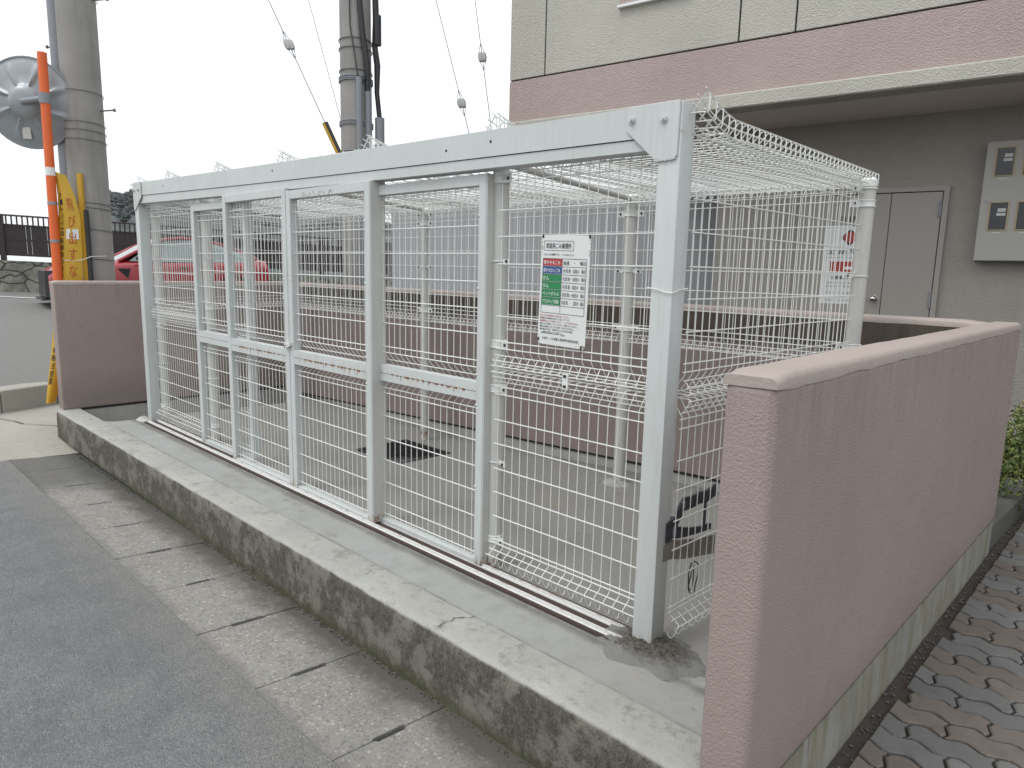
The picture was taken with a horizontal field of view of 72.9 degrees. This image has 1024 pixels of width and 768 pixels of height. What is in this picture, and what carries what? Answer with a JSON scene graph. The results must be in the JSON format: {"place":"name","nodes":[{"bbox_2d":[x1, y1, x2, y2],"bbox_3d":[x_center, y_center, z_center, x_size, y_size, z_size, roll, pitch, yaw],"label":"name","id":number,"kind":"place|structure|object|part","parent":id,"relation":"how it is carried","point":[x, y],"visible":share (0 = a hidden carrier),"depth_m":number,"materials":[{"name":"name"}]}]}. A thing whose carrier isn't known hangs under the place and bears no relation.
{"place":"outdoors","nodes":[
{"label":"outdoors","id":0,"kind":"place"},
{"bbox_2d":[0,292,52,385],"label":"side road","id":1,"kind":"structure","parent":0,"point":[26,329],"depth_m":10.95,"materials":[{"name":"grey asphalt"}]},
{"bbox_2d":[35,237,268,300],"bbox_3d":[-7.929,-2.537,15.544,2.206,1.503,4.659,10,13,43],"label":"red car","id":2,"kind":"object","parent":1,"relation":"on","point":[126,265],"visible":0.14,"depth_m":14.97,"materials":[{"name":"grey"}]},
{"bbox_3d":[-7.519,-2.871,14.882,1.307,0.490,0.208,-6,12,-38],"label":"side window","id":3,"kind":"part","parent":2,"relation":"part of","materials":[{"name":"grey glass"}]},
{"bbox_3d":[-6.507,-2.979,15.698,1.120,0.485,0.208,-6,12,-39],"label":"side window","id":4,"kind":"part","parent":2,"relation":"part of","materials":[{"name":"grey glass"}]},
{"bbox_2d":[0,260,391,291],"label":"stone wall","id":5,"kind":"structure","parent":1,"relation":"on","point":[18,276],"depth_m":17.24,"materials":[{"name":"grey stone"}]},
{"bbox_2d":[0,214,391,276],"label":"slatted fence","id":6,"kind":"object","parent":5,"relation":"on","point":[14,241],"visible":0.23,"depth_m":18.10,"materials":[{"name":"brown metal"}]},
{"bbox_2d":[0,404,79,460],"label":"concrete pad","id":7,"kind":"object","parent":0,"point":[29,433],"visible":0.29,"depth_m":6.96,"materials":[{"name":"grey concrete"}]},
{"bbox_2d":[0,382,58,412],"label":"road kerb","id":8,"kind":"structure","parent":7,"relation":"on","point":[18,397],"depth_m":8.15,"materials":[{"name":"grey concrete"}]},
{"bbox_2d":[0,51,66,409],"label":"traffic mirror","id":9,"kind":"object","parent":7,"relation":"on","point":[33,101],"visible":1,"depth_m":6.87,"materials":[{"name":"orange paint"}]},
{"bbox_2d":[45,0,115,280],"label":"utility pole","id":10,"kind":"object","parent":7,"relation":"on","point":[73,46],"visible":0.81,"depth_m":7.04,"materials":[{"name":"concrete"}]},
{"bbox_2d":[46,172,103,403],"bbox_3d":[-4.545,-0.866,7.171,0.652,2.560,0.167,-2,10,-21],"label":"warning sheet","id":11,"kind":"object","parent":10,"relation":"attached to","point":[74,232],"visible":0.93,"depth_m":7.06,"materials":[{"name":"yellow paint"}]},
{"bbox_2d":[0,460,338,767],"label":"road","id":12,"kind":"structure","parent":0,"point":[107,660],"depth_m":2.98,"materials":[{"name":"grey asphalt"}]},
{"bbox_2d":[109,189,390,276],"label":"hill","id":13,"kind":"structure","parent":0,"point":[122,207],"depth_m":116.53,"materials":[{"name":"green foliage"}]},
{"bbox_2d":[9,453,534,767],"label":"gutter","id":14,"kind":"object","parent":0,"point":[337,701],"visible":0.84,"depth_m":3.29,"materials":[{"name":"concrete"}]},
{"bbox_2d":[75,452,529,766],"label":"gutter grit","id":15,"kind":"object","parent":14,"relation":"on","point":[504,753],"visible":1,"depth_m":3.61,"materials":[{"name":"soil"}]},
{"bbox_2d":[57,408,700,767],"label":"kerb","id":16,"kind":"structure","parent":14,"relation":"on","point":[531,706],"depth_m":3.04,"materials":[{"name":"concrete"}]},
{"bbox_2d":[0,0,655,261],"label":"sky","id":17,"kind":"structure","parent":0,"point":[191,85],"materials":[{"name":"white"}]},
{"bbox_2d":[102,399,718,736],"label":"slab","id":18,"kind":"structure","parent":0,"point":[679,701],"depth_m":4.06,"materials":[{"name":"grey concrete"}]},
{"bbox_2d":[136,416,147,421],"bbox_3d":[-3.518,0.323,6.624,0.191,0.046,0.121,10,13,43],"label":"mortar lump","id":19,"kind":"object","parent":18,"relation":"on","point":[142,419],"visible":0.93,"depth_m":6.58,"materials":[{"name":"grey concrete"}]},
{"bbox_2d":[356,439,449,463],"bbox_3d":[-0.906,0.564,5.759,0.600,0.022,0.520,10,13,43],"label":"floor drain","id":20,"kind":"object","parent":18,"relation":"on","point":[416,452],"visible":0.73,"depth_m":5.75,"materials":[{"name":"black metal"}]},
{"bbox_2d":[131,86,879,643],"bbox_3d":[-0.863,-0.441,5.257,6.120,2.408,1.992,10,13,43],"label":"cage","id":21,"kind":"object","parent":18,"relation":"on","point":[659,136],"visible":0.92,"depth_m":3.63,"materials":[{"name":"paint"}]},
{"bbox_2d":[190,201,260,462],"bbox_3d":[-2.212,-0.418,5.396,0.950,1.933,0.112,10,13,43],"label":"door","id":22,"kind":"structure","parent":21,"relation":"in","point":[203,336],"depth_m":5.45,"materials":[{"name":"paint"}]},
{"bbox_2d":[222,187,293,485],"bbox_3d":[-1.736,-0.331,4.849,0.976,1.960,0.131,10,13,43],"label":"door","id":23,"kind":"structure","parent":21,"relation":"in","point":[276,352],"depth_m":4.90,"materials":[{"name":"paint"}]},
{"bbox_2d":[285,180,386,522],"bbox_3d":[-1.084,-0.205,4.241,0.922,1.938,0.112,10,13,43],"label":"door","id":24,"kind":"structure","parent":21,"relation":"in","point":[373,211],"depth_m":4.07,"materials":[{"name":"paint"}]},
{"bbox_2d":[378,173,494,565],"bbox_3d":[-0.432,-0.090,3.697,0.926,1.916,0.112,10,13,43],"label":"door","id":25,"kind":"structure","parent":21,"relation":"in","point":[479,389],"depth_m":3.50,"materials":[{"name":"paint"}]},
{"bbox_2d":[537,234,590,353],"bbox_3d":[0.218,-0.388,2.973,0.281,0.504,0.006,10,13,43],"label":"collection sign","id":26,"kind":"object","parent":21,"relation":"attached to","point":[564,285],"visible":1,"depth_m":2.97,"materials":[{"name":"white plastic"}]},
{"bbox_2d":[662,484,716,594],"bbox_3d":[0.739,0.667,2.871,0.390,0.453,0.032,-7,12,-42],"label":"strap bundle","id":27,"kind":"object","parent":21,"relation":"attached to","point":[668,547],"visible":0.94,"depth_m":2.85,"materials":[{"name":"black plastic"}]},
{"bbox_2d":[49,280,1021,767],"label":"enclosure wall","id":28,"kind":"structure","parent":18,"relation":"on","point":[857,488],"depth_m":2.42,"materials":[{"name":"pink paint"}]},
{"bbox_2d":[601,478,628,487],"bbox_3d":[0.720,0.672,4.802,0.198,0.043,0.170,5,10,21],"label":"mortar lump","id":29,"kind":"object","parent":18,"relation":"on","point":[610,482],"visible":0.82,"depth_m":4.77,"materials":[{"name":"grey concrete"}]},
{"bbox_2d":[596,624,706,681],"bbox_3d":[0.553,1.045,2.776,0.504,0.051,0.350,10,13,43],"label":"mortar lump","id":30,"kind":"object","parent":18,"relation":"on","point":[665,657],"visible":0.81,"depth_m":2.71,"materials":[{"name":"grey concrete"}]},
{"bbox_2d":[78,441,1023,482],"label":"ground","id":31,"kind":"structure","parent":0,"point":[1021,477],"depth_m":8.10,"materials":[{"name":"soil"}]},
{"bbox_2d":[338,0,384,285],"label":"utility pole","id":32,"kind":"object","parent":31,"relation":"on","point":[356,125],"visible":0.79,"depth_m":8.01,"materials":[{"name":"concrete"}]},
{"bbox_2d":[268,0,341,152],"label":"guy wire","id":33,"kind":"object","parent":32,"relation":"attached to","point":[289,44],"visible":0.92,"depth_m":7.75,"materials":[{"name":"metal"}]},
{"bbox_2d":[308,0,340,119],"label":"guy wire","id":34,"kind":"object","parent":32,"relation":"attached to","point":[324,59],"depth_m":8.29,"materials":[{"name":"grey metal"}]},
{"bbox_2d":[436,0,507,288],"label":"guy wire","id":35,"kind":"object","parent":32,"relation":"attached to","point":[461,102],"visible":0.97,"depth_m":8.53,"materials":[{"name":"metal"}]},
{"bbox_2d":[475,1,510,282],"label":"guy wire","id":36,"kind":"object","parent":32,"relation":"attached to","point":[482,56],"visible":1,"depth_m":8.45,"materials":[{"name":"metal"}]},
{"bbox_2d":[391,183,717,304],"bbox_3d":[1.990,-2.318,16.126,8.600,3.630,5.200,8,11,35],"label":"grey annex","id":37,"kind":"object","parent":31,"relation":"on","point":[447,270],"visible":0.14,"depth_m":13.73,"materials":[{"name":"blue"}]},
{"bbox_2d":[826,513,1023,767],"bbox_3d":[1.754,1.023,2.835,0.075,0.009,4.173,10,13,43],"label":"gravel","id":38,"kind":"structure","parent":0,"point":[924,644],"depth_m":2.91,"materials":[{"name":"grey gravel"}]},
{"bbox_2d":[508,0,1023,440],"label":"apartment building","id":39,"kind":"structure","parent":38,"relation":"on","point":[917,105],"depth_m":6.59,"materials":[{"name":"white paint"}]},
{"bbox_2d":[818,226,855,303],"bbox_3d":[3.377,-1.210,7.083,0.400,0.780,0.006,8,11,35],"label":"notice sign","id":40,"kind":"object","parent":39,"relation":"attached to","point":[828,268],"depth_m":7.11,"materials":[{"name":"white plastic"}]},
{"bbox_2d":[796,194,891,314],"bbox_3d":[3.342,-0.885,7.129,0.790,2.052,0.103,8,11,35],"label":"door","id":41,"kind":"structure","parent":39,"relation":"in","point":[881,211],"depth_m":7.03,"materials":[{"name":"paint"}]},
{"bbox_2d":[879,191,942,316],"bbox_3d":[3.855,-0.818,6.792,0.431,2.052,0.052,8,11,35],"label":"door","id":42,"kind":"structure","parent":39,"relation":"in","point":[914,223],"depth_m":6.72,"materials":[{"name":"paint"}]},
{"bbox_2d":[973,139,1023,261],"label":"meter cabinet","id":43,"kind":"object","parent":39,"relation":"attached to","point":[1000,232],"visible":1,"depth_m":6.15,"materials":[{"name":"metal"}]},
{"bbox_2d":[986,201,1009,233],"bbox_3d":[4.330,-1.483,6.181,0.145,0.277,0.009,8,11,35],"label":"meter window","id":44,"kind":"structure","parent":43,"relation":"in","point":[998,211],"depth_m":6.18,"materials":[{"name":"grey glass"}]},
{"bbox_2d":[993,146,1016,179],"bbox_3d":[4.341,-1.945,6.105,0.145,0.276,0.009,8,11,35],"label":"meter window","id":45,"kind":"structure","parent":43,"relation":"in","point":[1005,156],"depth_m":6.10,"materials":[{"name":"grey glass"}]},
{"bbox_2d":[1014,201,1023,232],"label":"meter window","id":46,"kind":"structure","parent":43,"relation":"in","point":[1019,221],"depth_m":6.09,"materials":[{"name":"grey glass"}]},
{"bbox_2d":[989,478,1023,550],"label":"planter kerb","id":47,"kind":"structure","parent":38,"relation":"on","point":[1008,514],"depth_m":4.08,"materials":[{"name":"grey concrete"}]},
{"bbox_2d":[998,399,1023,510],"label":"clipped hedge","id":48,"kind":"object","parent":38,"relation":"on","point":[1014,460],"visible":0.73,"depth_m":4.28,"materials":[{"name":"green plant"}]},
{"bbox_2d":[849,523,1023,767],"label":"pavement","id":49,"kind":"structure","parent":0,"point":[927,714],"depth_m":2.40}
]}

